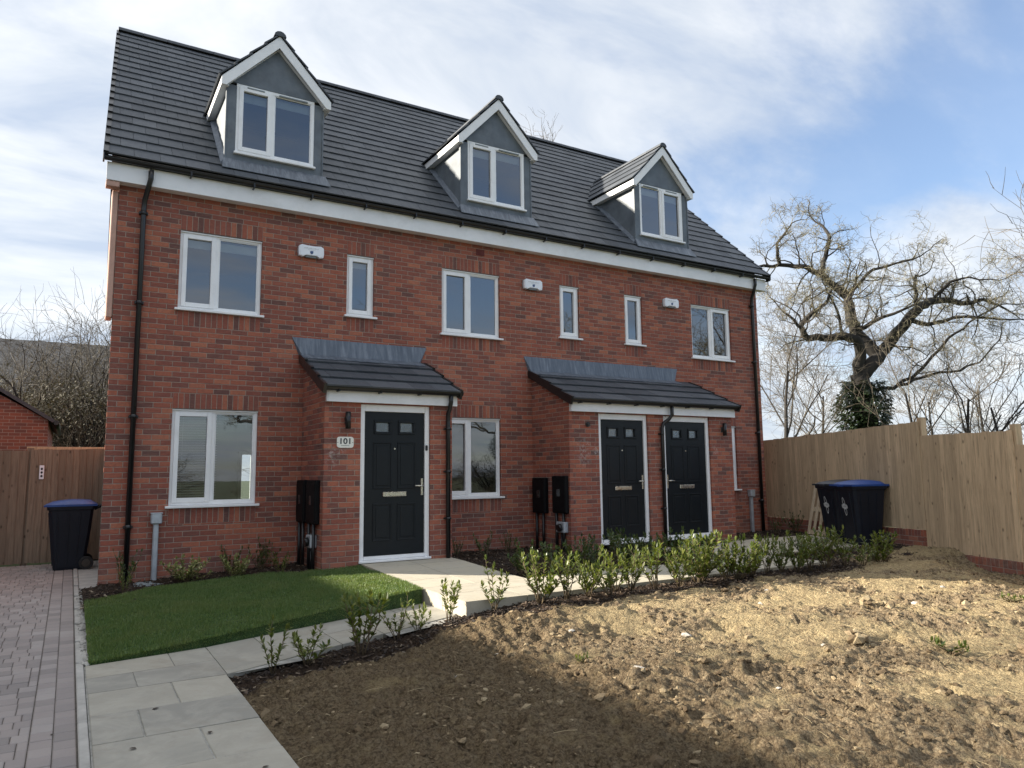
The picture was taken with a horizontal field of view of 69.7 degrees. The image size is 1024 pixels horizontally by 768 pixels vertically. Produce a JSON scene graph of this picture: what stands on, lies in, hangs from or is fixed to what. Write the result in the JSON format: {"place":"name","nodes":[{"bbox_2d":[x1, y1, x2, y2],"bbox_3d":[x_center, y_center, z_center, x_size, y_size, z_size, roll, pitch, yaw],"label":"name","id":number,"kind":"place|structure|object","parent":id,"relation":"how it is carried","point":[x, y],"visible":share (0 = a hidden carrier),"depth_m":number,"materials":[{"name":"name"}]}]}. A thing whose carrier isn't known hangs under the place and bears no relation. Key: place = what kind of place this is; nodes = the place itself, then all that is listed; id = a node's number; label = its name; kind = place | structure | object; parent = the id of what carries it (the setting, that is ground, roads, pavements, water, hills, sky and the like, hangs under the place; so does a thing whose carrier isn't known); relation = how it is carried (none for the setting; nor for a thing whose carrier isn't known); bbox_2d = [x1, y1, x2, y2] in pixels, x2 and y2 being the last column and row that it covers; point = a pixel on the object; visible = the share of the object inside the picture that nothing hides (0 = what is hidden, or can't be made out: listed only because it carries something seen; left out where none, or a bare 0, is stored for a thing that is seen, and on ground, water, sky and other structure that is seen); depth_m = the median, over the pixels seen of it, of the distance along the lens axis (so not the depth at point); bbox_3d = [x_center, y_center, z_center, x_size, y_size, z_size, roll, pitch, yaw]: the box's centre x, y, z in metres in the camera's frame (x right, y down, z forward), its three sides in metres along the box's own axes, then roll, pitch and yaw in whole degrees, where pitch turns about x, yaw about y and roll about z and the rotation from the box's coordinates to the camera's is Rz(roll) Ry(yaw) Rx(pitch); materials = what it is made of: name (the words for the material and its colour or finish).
{"place":"outdoors","nodes":[
{"label":"outdoors","id":0,"kind":"place"},
{"bbox_2d":[0,562,50,566],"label":"back garden","id":1,"kind":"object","parent":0,"point":[15,565],"depth_m":13.34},
{"bbox_2d":[0,283,108,446],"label":"hedgerow tree","id":2,"kind":"object","parent":1,"relation":"on","point":[43,365],"visible":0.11,"depth_m":27.44,"materials":[{"name":"brown plant"}]},
{"bbox_2d":[0,282,111,446],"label":"hedgerow tree","id":3,"kind":"object","parent":1,"relation":"on","point":[79,413],"visible":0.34,"depth_m":25.17,"materials":[{"name":"brown plant"}]},
{"bbox_2d":[0,268,247,475],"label":"hedgerow tree","id":4,"kind":"object","parent":1,"relation":"on","point":[67,422],"visible":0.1,"depth_m":25.97,"materials":[{"name":"brown plant"}]},
{"bbox_2d":[0,387,61,450],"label":"garage","id":5,"kind":"structure","parent":0,"point":[24,425],"depth_m":16.66,"materials":[{"name":"brick"}]},
{"bbox_2d":[0,564,78,767],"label":"driveway","id":6,"kind":"structure","parent":0,"point":[63,749],"depth_m":6.22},
{"bbox_2d":[0,448,104,565],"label":"timber fence","id":7,"kind":"object","parent":6,"relation":"on","point":[27,494],"visible":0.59,"depth_m":12.81,"materials":[{"name":"brown wood"}]},
{"bbox_2d":[44,499,101,570],"bbox_3d":[-7.271,2.473,12.141,0.832,1.134,0.668,3,-8,-31],"label":"wheeled bin","id":8,"kind":"object","parent":6,"relation":"on","point":[70,522],"visible":0.98,"depth_m":11.89,"materials":[{"name":"plastic"}]},
{"bbox_2d":[73,561,97,767],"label":"kerb","id":9,"kind":"structure","parent":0,"point":[84,578],"depth_m":6.54,"materials":[{"name":"grey concrete"}]},
{"bbox_2d":[81,563,305,606],"bbox_3d":[-3.992,2.621,9.704,2.900,0.208,1.620,3,-8,-31],"label":"planting bed","id":10,"kind":"object","parent":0,"point":[96,590],"visible":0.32,"depth_m":9.81,"materials":[{"name":"soil"}]},
{"bbox_2d":[114,548,142,585],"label":"bed shrub","id":11,"kind":"object","parent":10,"relation":"on","point":[133,564],"visible":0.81,"depth_m":9.60,"materials":[{"name":"green plant"}]},
{"bbox_2d":[160,554,212,581],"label":"bed shrub","id":12,"kind":"object","parent":10,"relation":"on","point":[191,573],"visible":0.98,"depth_m":9.77,"materials":[{"name":"green plant"}]},
{"bbox_2d":[219,552,251,575],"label":"bed shrub","id":13,"kind":"object","parent":10,"relation":"on","point":[239,571],"visible":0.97,"depth_m":10.01,"materials":[{"name":"green plant"}]},
{"bbox_2d":[246,536,281,569],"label":"bed shrub","id":14,"kind":"object","parent":10,"relation":"on","point":[262,553],"visible":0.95,"depth_m":10.63,"materials":[{"name":"green plant"}]},
{"bbox_2d":[83,564,422,665],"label":"lawn","id":15,"kind":"structure","parent":0,"point":[318,621],"depth_m":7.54,"materials":[{"name":"green plant"}]},
{"bbox_2d":[84,603,455,767],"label":"paved path","id":16,"kind":"structure","parent":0,"point":[403,631],"depth_m":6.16,"materials":[{"name":"stone"}]},
{"bbox_2d":[0,0,1023,480],"label":"sky","id":17,"kind":"structure","parent":0,"point":[891,109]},
{"bbox_2d":[83,481,1017,763],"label":"ground","id":18,"kind":"structure","parent":0,"point":[245,485],"depth_m":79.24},
{"bbox_2d":[0,338,109,444],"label":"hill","id":19,"kind":"structure","parent":18,"relation":"on","point":[17,341],"depth_m":44.51,"materials":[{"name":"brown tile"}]},
{"bbox_2d":[0,314,109,443],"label":"hedgerow tree","id":20,"kind":"object","parent":18,"relation":"on","point":[46,362],"visible":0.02,"depth_m":34.82,"materials":[{"name":"plant"}]},
{"bbox_2d":[97,27,770,585],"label":"terraced house","id":21,"kind":"structure","parent":18,"relation":"on","point":[403,321],"depth_m":12.63,"materials":[{"name":"red brick"}]},
{"bbox_2d":[150,512,162,579],"bbox_3d":[-4.890,2.251,10.069,0.152,0.962,0.113,3,-8,-31],"label":"cable riser","id":22,"kind":"object","parent":21,"relation":"attached to","point":[155,519],"visible":0.84,"depth_m":10.06,"materials":[{"name":"grey plastic"}]},
{"bbox_2d":[165,409,258,508],"bbox_3d":[-4.336,1.079,10.697,1.268,1.404,0.237,3,-8,-31],"label":"window","id":23,"kind":"structure","parent":21,"relation":"in","point":[206,501],"depth_m":10.63,"materials":[{"name":"white plastic"}]},
{"bbox_2d":[174,230,263,317],"bbox_3d":[-4.360,-1.628,11.011,1.250,1.204,0.206,3,-8,-31],"label":"window","id":24,"kind":"structure","parent":21,"relation":"in","point":[188,239],"depth_m":10.97,"materials":[{"name":"white plastic"}]},
{"bbox_2d":[238,452,250,498],"bbox_3d":[-6.905,2.676,19.034,0.380,1.840,0.070,3,-8,-31],"label":"patio door","id":25,"kind":"structure","parent":21,"relation":"in","point":[240,453],"depth_m":19.00,"materials":[{"name":"white plastic"}]},
{"bbox_2d":[296,480,306,565],"bbox_3d":[-3.123,2.091,10.906,0.091,1.320,0.400,3,-8,-31],"label":"meter cabinet","id":26,"kind":"object","parent":21,"relation":"attached to","point":[301,502],"visible":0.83,"depth_m":10.85,"materials":[{"name":"black plastic"}]},
{"bbox_2d":[297,244,323,259],"bbox_3d":[-3.190,-2.098,11.667,0.408,0.201,0.084,3,-8,-31],"label":"alarm box","id":27,"kind":"object","parent":21,"relation":"attached to","point":[308,251],"visible":1,"depth_m":11.63,"materials":[{"name":"white plastic"}]},
{"bbox_2d":[306,480,319,569],"bbox_3d":[-2.847,2.033,10.457,0.081,1.320,0.460,3,-8,-31],"label":"meter cabinet","id":28,"kind":"object","parent":21,"relation":"attached to","point":[312,500],"visible":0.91,"depth_m":10.34,"materials":[{"name":"black plastic"}]},
{"bbox_2d":[344,254,376,319],"bbox_3d":[-2.513,-1.591,12.118,0.555,1.054,0.206,3,-8,-31],"label":"window","id":29,"kind":"structure","parent":21,"relation":"in","point":[358,262],"depth_m":12.13,"materials":[{"name":"white plastic"}]},
{"bbox_2d":[358,404,430,563],"bbox_3d":[-1.722,1.444,10.822,1.115,2.265,0.140,3,-8,-31],"label":"door","id":30,"kind":"structure","parent":21,"relation":"in","point":[394,463],"depth_m":10.83,"materials":[{"name":"black plastic"}]},
{"bbox_2d":[439,268,503,340],"bbox_3d":[-0.738,-1.412,13.141,1.255,1.204,0.170,3,-8,-31],"label":"window","id":31,"kind":"structure","parent":21,"relation":"in","point":[466,333],"depth_m":13.11,"materials":[{"name":"white plastic"}]},
{"bbox_2d":[452,417,504,499],"bbox_3d":[-0.711,1.293,12.811,1.255,1.404,0.170,3,-8,-31],"label":"window","id":32,"kind":"structure","parent":21,"relation":"in","point":[466,494],"depth_m":12.83,"materials":[{"name":"white plastic"}]},
{"bbox_2d":[522,279,541,290],"bbox_3d":[0.386,-1.858,13.789,0.408,0.201,0.084,3,-8,-31],"label":"alarm box","id":33,"kind":"object","parent":21,"relation":"attached to","point":[533,285],"visible":1,"depth_m":13.74,"materials":[{"name":"white plastic"}]},
{"bbox_2d":[532,478,548,547],"bbox_3d":[0.501,2.315,13.022,0.091,1.300,0.420,3,-8,-31],"label":"meter cabinet","id":34,"kind":"object","parent":21,"relation":"attached to","point":[540,494],"visible":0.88,"depth_m":12.99,"materials":[{"name":"black plastic"}]},
{"bbox_2d":[552,476,568,551],"bbox_3d":[0.823,2.233,12.498,0.081,1.330,0.420,3,-8,-31],"label":"meter cabinet","id":35,"kind":"object","parent":21,"relation":"attached to","point":[560,496],"visible":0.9,"depth_m":12.47,"materials":[{"name":"black plastic"}]},
{"bbox_2d":[558,285,582,340],"bbox_3d":[1.101,-1.375,14.243,0.550,1.054,0.170,3,-8,-31],"label":"window","id":36,"kind":"structure","parent":21,"relation":"in","point":[563,335],"depth_m":14.27,"materials":[{"name":"white plastic"}]},
{"bbox_2d":[598,413,652,544],"bbox_3d":[1.981,1.668,13.021,1.140,2.265,0.140,3,-8,-31],"label":"door","id":37,"kind":"structure","parent":21,"relation":"in","point":[624,496],"depth_m":13.05,"materials":[{"name":"black plastic"}]},
{"bbox_2d":[624,295,646,346],"bbox_3d":[2.476,-1.292,15.060,0.555,1.054,0.170,3,-8,-31],"label":"window","id":38,"kind":"structure","parent":21,"relation":"in","point":[629,342],"depth_m":15.09,"materials":[{"name":"white plastic"}]},
{"bbox_2d":[663,416,714,539],"bbox_3d":[3.294,1.747,13.801,1.200,2.265,0.140,3,-8,-31],"label":"door","id":39,"kind":"structure","parent":21,"relation":"in","point":[687,465],"depth_m":13.84,"materials":[{"name":"black plastic"}]},
{"bbox_2d":[691,305,735,362],"bbox_3d":[4.377,-1.103,16.180,1.290,1.204,0.170,3,-8,-31],"label":"window","id":40,"kind":"structure","parent":21,"relation":"in","point":[709,310],"depth_m":16.23,"materials":[{"name":"white plastic"}]},
{"bbox_2d":[731,426,741,490],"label":"window","id":41,"kind":"structure","parent":21,"relation":"in","point":[732,427],"depth_m":16.13,"materials":[{"name":"white plastic"}]},
{"bbox_2d":[78,529,931,610],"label":"bark mulch","id":42,"kind":"object","parent":18,"relation":"on","point":[481,563],"visible":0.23,"depth_m":11.08,"materials":[{"name":"brown wood"}]},
{"bbox_2d":[807,483,825,536],"bbox_3d":[6.286,2.522,14.739,0.134,1.060,0.860,13,-9,-7],"label":"wooden pallet","id":43,"kind":"object","parent":42,"relation":"on","point":[817,509],"visible":0.23,"depth_m":14.95,"materials":[{"name":"brown wood"}]},
{"bbox_2d":[757,238,915,518],"bbox_3d":[11.586,0.023,29.262,7.493,10.682,10.246,1,-7,-11],"label":"bare tree","id":44,"kind":"object","parent":18,"relation":"on","point":[785,422],"visible":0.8,"depth_m":27.97,"materials":[{"name":"brown plant"}]},
{"bbox_2d":[757,306,948,434],"bbox_3d":[15.806,1.021,36.243,9.617,10.269,8.110,-1,-7,7],"label":"bare tree","id":45,"kind":"object","parent":18,"relation":"on","point":[802,413],"visible":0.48,"depth_m":36.85,"materials":[{"name":"brown plant"}]},
{"bbox_2d":[749,194,1023,430],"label":"oak tree","id":46,"kind":"object","parent":18,"relation":"on","point":[862,416],"visible":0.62,"depth_m":33.20,"materials":[{"name":"brown plant"}]},
{"bbox_2d":[767,517,1023,574],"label":"brick plinth","id":47,"kind":"structure","parent":18,"relation":"on","point":[910,537],"depth_m":12.32,"materials":[{"name":"red brick"}]},
{"bbox_2d":[763,417,1023,570],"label":"timber fence","id":48,"kind":"object","parent":47,"relation":"on","point":[963,493],"visible":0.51,"depth_m":12.19,"materials":[{"name":"brown wood"}]},
{"bbox_2d":[805,291,986,434],"bbox_3d":[12.983,0.721,23.509,6.962,7.876,4.677,3,-8,-31],"label":"bare tree","id":49,"kind":"object","parent":18,"relation":"on","point":[908,403],"visible":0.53,"depth_m":23.49,"materials":[{"name":"brown plant"}]},
{"bbox_2d":[845,330,1009,434],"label":"bare tree","id":50,"kind":"object","parent":18,"relation":"on","point":[914,397],"visible":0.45,"depth_m":50.00,"materials":[{"name":"brown plant"}]},
{"bbox_2d":[877,311,1023,434],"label":"bare tree","id":51,"kind":"object","parent":18,"relation":"on","point":[978,407],"visible":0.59,"depth_m":45.78,"materials":[{"name":"brown plant"}]},
{"bbox_2d":[884,322,1023,434],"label":"bare tree","id":52,"kind":"object","parent":18,"relation":"on","point":[967,417],"visible":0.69,"depth_m":21.72,"materials":[{"name":"brown plant"}]},
{"bbox_2d":[931,339,1023,435],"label":"bare tree","id":53,"kind":"object","parent":18,"relation":"on","point":[1006,422],"visible":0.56,"depth_m":20.57,"materials":[{"name":"brown plant"}]},
{"bbox_2d":[955,172,1023,375],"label":"bare tree","id":54,"kind":"object","parent":18,"relation":"on","point":[1017,256],"visible":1,"depth_m":16.59,"materials":[{"name":"brown plant"}]},
{"bbox_2d":[452,544,697,577],"bbox_3d":[0.918,2.746,11.621,3.740,0.090,3.360,3,-8,-31],"label":"planting bed","id":55,"kind":"object","parent":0,"point":[504,567],"visible":0.19,"depth_m":11.43,"materials":[{"name":"soil"}]},
{"bbox_2d":[507,538,541,576],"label":"laurel shrub","id":56,"kind":"object","parent":55,"relation":"on","point":[519,567],"visible":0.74,"depth_m":9.68,"materials":[{"name":"green plant"}]},
{"bbox_2d":[539,541,564,572],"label":"laurel shrub","id":57,"kind":"object","parent":55,"relation":"on","point":[544,549],"visible":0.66,"depth_m":9.76,"materials":[{"name":"green plant"}]},
{"bbox_2d":[565,535,587,571],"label":"laurel shrub","id":58,"kind":"object","parent":55,"relation":"on","point":[567,548],"visible":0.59,"depth_m":9.94,"materials":[{"name":"green plant"}]},
{"bbox_2d":[578,533,605,568],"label":"laurel shrub","id":59,"kind":"object","parent":55,"relation":"on","point":[592,557],"visible":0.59,"depth_m":10.14,"materials":[{"name":"green plant"}]},
{"bbox_2d":[607,531,635,568],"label":"laurel shrub","id":60,"kind":"object","parent":55,"relation":"on","point":[612,542],"visible":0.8,"depth_m":10.29,"materials":[{"name":"green plant"}]},
{"bbox_2d":[649,526,685,563],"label":"laurel shrub","id":61,"kind":"object","parent":55,"relation":"on","point":[674,544],"visible":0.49,"depth_m":10.86,"materials":[{"name":"green plant"}]},
{"bbox_2d":[361,535,860,616],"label":"path","id":62,"kind":"structure","parent":0,"point":[427,575],"depth_m":9.21,"materials":[{"name":"beige concrete"}]},
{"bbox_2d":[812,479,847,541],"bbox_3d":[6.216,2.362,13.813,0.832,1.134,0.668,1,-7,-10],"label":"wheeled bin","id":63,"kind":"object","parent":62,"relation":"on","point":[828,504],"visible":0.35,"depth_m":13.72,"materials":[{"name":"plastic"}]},
{"bbox_2d":[829,480,890,544],"bbox_3d":[6.261,2.283,13.158,0.832,1.134,0.668,1,-7,-10],"label":"wheeled bin","id":64,"kind":"object","parent":62,"relation":"on","point":[860,503],"visible":0.83,"depth_m":12.90,"materials":[{"name":"plastic"}]},
{"bbox_2d":[229,545,1023,767],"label":"soil","id":65,"kind":"structure","parent":0,"point":[621,729],"depth_m":5.43,"materials":[{"name":"soil"}]},
{"bbox_2d":[260,614,291,674],"bbox_3d":[-1.918,2.127,6.047,0.262,0.512,0.263,4,-8,-32],"label":"laurel sapling","id":66,"kind":"object","parent":65,"relation":"on","point":[280,647],"visible":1,"depth_m":6.02,"materials":[{"name":"green plant"}]},
{"bbox_2d":[289,622,332,665],"bbox_3d":[-1.713,2.216,6.246,0.384,0.359,0.430,7,-8,-8],"label":"laurel sapling","id":67,"kind":"object","parent":65,"relation":"on","point":[304,653],"visible":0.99,"depth_m":6.23,"materials":[{"name":"green plant"}]},
{"bbox_2d":[340,589,390,654],"bbox_3d":[-1.337,2.122,6.573,0.489,0.590,0.419,3,-8,-27],"label":"laurel sapling","id":68,"kind":"object","parent":65,"relation":"on","point":[350,613],"visible":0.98,"depth_m":6.52,"materials":[{"name":"green plant"}]},
{"bbox_2d":[377,591,410,639],"bbox_3d":[-1.103,2.213,7.000,0.360,0.436,0.220,-4,-10,-24],"label":"laurel sapling","id":69,"kind":"object","parent":65,"relation":"on","point":[400,625],"visible":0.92,"depth_m":7.01,"materials":[{"name":"green plant"}]},
{"bbox_2d":[405,599,431,631],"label":"laurel sapling","id":70,"kind":"object","parent":65,"relation":"on","point":[416,618],"visible":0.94,"depth_m":7.22,"materials":[{"name":"green plant"}]},
{"bbox_2d":[439,577,462,620],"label":"laurel sapling","id":71,"kind":"object","parent":65,"relation":"on","point":[453,598],"visible":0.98,"depth_m":7.55,"materials":[{"name":"green plant"}]},
{"bbox_2d":[479,554,508,610],"bbox_3d":[-0.182,2.089,7.699,0.338,0.576,0.345,-1,-7,4],"label":"laurel sapling","id":72,"kind":"object","parent":65,"relation":"on","point":[492,599],"visible":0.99,"depth_m":7.70,"materials":[{"name":"green plant"}]},
{"bbox_2d":[518,549,569,603],"bbox_3d":[0.362,2.063,7.877,0.589,0.583,0.467,-4,-8,27],"label":"laurel shrub","id":73,"kind":"object","parent":65,"relation":"on","point":[548,588],"visible":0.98,"depth_m":7.84,"materials":[{"name":"green plant"}]},
{"bbox_2d":[229,558,865,695],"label":"bark mulch","id":74,"kind":"object","parent":65,"relation":"on","point":[534,604],"visible":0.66,"depth_m":7.54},
{"bbox_2d":[553,550,581,599],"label":"laurel shrub","id":75,"kind":"object","parent":65,"relation":"on","point":[565,583],"visible":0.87,"depth_m":8.00,"materials":[{"name":"green plant"}]},
{"bbox_2d":[570,544,608,596],"bbox_3d":[0.873,2.078,8.144,0.432,0.583,0.462,-3,-7,15],"label":"laurel shrub","id":76,"kind":"object","parent":65,"relation":"on","point":[585,584],"visible":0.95,"depth_m":8.14,"materials":[{"name":"green plant"}]},
{"bbox_2d":[586,552,623,595],"bbox_3d":[1.065,2.129,8.240,0.545,0.481,0.348,-5,-5,-30],"label":"laurel shrub","id":77,"kind":"object","parent":65,"relation":"on","point":[609,575],"visible":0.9,"depth_m":8.25,"materials":[{"name":"green plant"}]},
{"bbox_2d":[594,548,631,591],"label":"laurel shrub","id":78,"kind":"object","parent":65,"relation":"on","point":[607,560],"visible":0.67,"depth_m":8.47,"materials":[{"name":"green plant"}]},
{"bbox_2d":[614,544,648,590],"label":"laurel shrub","id":79,"kind":"object","parent":65,"relation":"on","point":[635,573],"visible":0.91,"depth_m":8.48,"materials":[{"name":"green plant"}]},
{"bbox_2d":[244,546,1023,767],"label":"soil clods","id":80,"kind":"object","parent":65,"relation":"on","point":[656,760],"visible":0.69,"depth_m":5.56,"materials":[{"name":"brown soil"}]},
{"bbox_2d":[628,540,663,588],"bbox_3d":[1.635,2.127,8.629,0.491,0.558,0.313,-3,-12,-20],"label":"laurel shrub","id":81,"kind":"object","parent":65,"relation":"on","point":[655,560],"visible":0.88,"depth_m":8.63,"materials":[{"name":"green plant"}]},
{"bbox_2d":[285,546,1023,767],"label":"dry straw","id":82,"kind":"object","parent":65,"relation":"on","point":[815,646],"visible":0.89,"depth_m":6.31,"materials":[{"name":"beige plant"}]},
{"bbox_2d":[664,543,701,586],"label":"laurel shrub","id":83,"kind":"object","parent":65,"relation":"on","point":[671,568],"visible":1,"depth_m":8.74,"materials":[{"name":"green plant"}]},
{"bbox_2d":[675,531,721,583],"bbox_3d":[2.254,2.111,8.933,0.545,0.663,0.517,0,-7,-7],"label":"laurel shrub","id":84,"kind":"object","parent":65,"relation":"on","point":[710,564],"visible":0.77,"depth_m":8.89,"materials":[{"name":"green plant"}]},
{"bbox_2d":[678,529,733,580],"bbox_3d":[2.348,2.128,9.074,0.550,0.668,0.657,4,-8,-35],"label":"laurel shrub","id":85,"kind":"object","parent":65,"relation":"on","point":[693,542],"visible":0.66,"depth_m":9.01,"materials":[{"name":"green plant"}]},
{"bbox_2d":[710,543,736,579],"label":"laurel shrub","id":86,"kind":"object","parent":65,"relation":"on","point":[722,567],"visible":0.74,"depth_m":9.20,"materials":[{"name":"green plant"}]},
{"bbox_2d":[717,532,765,579],"bbox_3d":[2.910,2.177,9.314,0.634,0.606,0.605,-3,-7,18],"label":"laurel shrub","id":87,"kind":"object","parent":65,"relation":"on","point":[744,569],"visible":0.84,"depth_m":9.21,"materials":[{"name":"green plant"}]},
{"bbox_2d":[736,534,767,575],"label":"laurel shrub","id":88,"kind":"object","parent":65,"relation":"on","point":[742,554],"visible":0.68,"depth_m":9.38,"materials":[{"name":"green plant"}]},
{"bbox_2d":[758,532,778,571],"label":"laurel shrub","id":89,"kind":"object","parent":65,"relation":"on","point":[769,560],"visible":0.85,"depth_m":9.59,"materials":[{"name":"green plant"}]},
{"bbox_2d":[772,536,793,571],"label":"laurel shrub","id":90,"kind":"object","parent":65,"relation":"on","point":[778,560],"visible":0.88,"depth_m":9.72,"materials":[{"name":"green plant"}]},
{"bbox_2d":[785,530,815,572],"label":"laurel shrub","id":91,"kind":"object","parent":65,"relation":"on","point":[801,561],"visible":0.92,"depth_m":9.81,"materials":[{"name":"green plant"}]},
{"bbox_2d":[793,532,822,570],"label":"laurel shrub","id":92,"kind":"object","parent":65,"relation":"on","point":[799,537],"visible":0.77,"depth_m":9.94,"materials":[{"name":"green plant"}]},
{"bbox_2d":[805,524,843,567],"bbox_3d":[4.306,2.247,10.147,0.568,0.625,0.442,1,-7,-16],"label":"laurel shrub","id":93,"kind":"object","parent":65,"relation":"on","point":[828,550],"visible":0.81,"depth_m":10.11,"materials":[{"name":"green plant"}]},
{"bbox_2d":[833,535,856,566],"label":"laurel shrub","id":94,"kind":"object","parent":65,"relation":"on","point":[843,554],"visible":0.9,"depth_m":10.15,"materials":[{"name":"green plant"}]},
{"bbox_2d":[847,634,870,644],"bbox_3d":[3.024,2.232,6.414,0.176,0.110,0.205,-6,-9,38],"label":"stone","id":95,"kind":"object","parent":65,"relation":"on","point":[858,639],"visible":0.97,"depth_m":6.38,"materials":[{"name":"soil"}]},
{"bbox_2d":[847,536,874,565],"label":"laurel shrub","id":96,"kind":"object","parent":65,"relation":"on","point":[862,558],"visible":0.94,"depth_m":10.26,"materials":[{"name":"green plant"}]},
{"bbox_2d":[860,534,895,561],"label":"laurel shrub","id":97,"kind":"object","parent":65,"relation":"on","point":[876,556],"visible":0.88,"depth_m":10.41,"materials":[{"name":"green plant"}]},
{"bbox_2d":[873,529,897,561],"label":"laurel shrub","id":98,"kind":"object","parent":65,"relation":"on","point":[883,536],"visible":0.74,"depth_m":10.63,"materials":[{"name":"green plant"}]},
{"bbox_2d":[926,635,970,655],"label":"weed","id":99,"kind":"object","parent":65,"relation":"on","point":[942,644],"visible":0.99,"depth_m":6.19,"materials":[{"name":"green plant"}]},
{"bbox_2d":[632,530,911,567],"bbox_3d":[5.096,2.916,13.433,5.420,0.095,4.520,3,-8,-31],"label":"planting bed","id":100,"kind":"object","parent":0,"point":[765,533],"visible":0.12,"depth_m":13.66,"materials":[{"name":"soil"}]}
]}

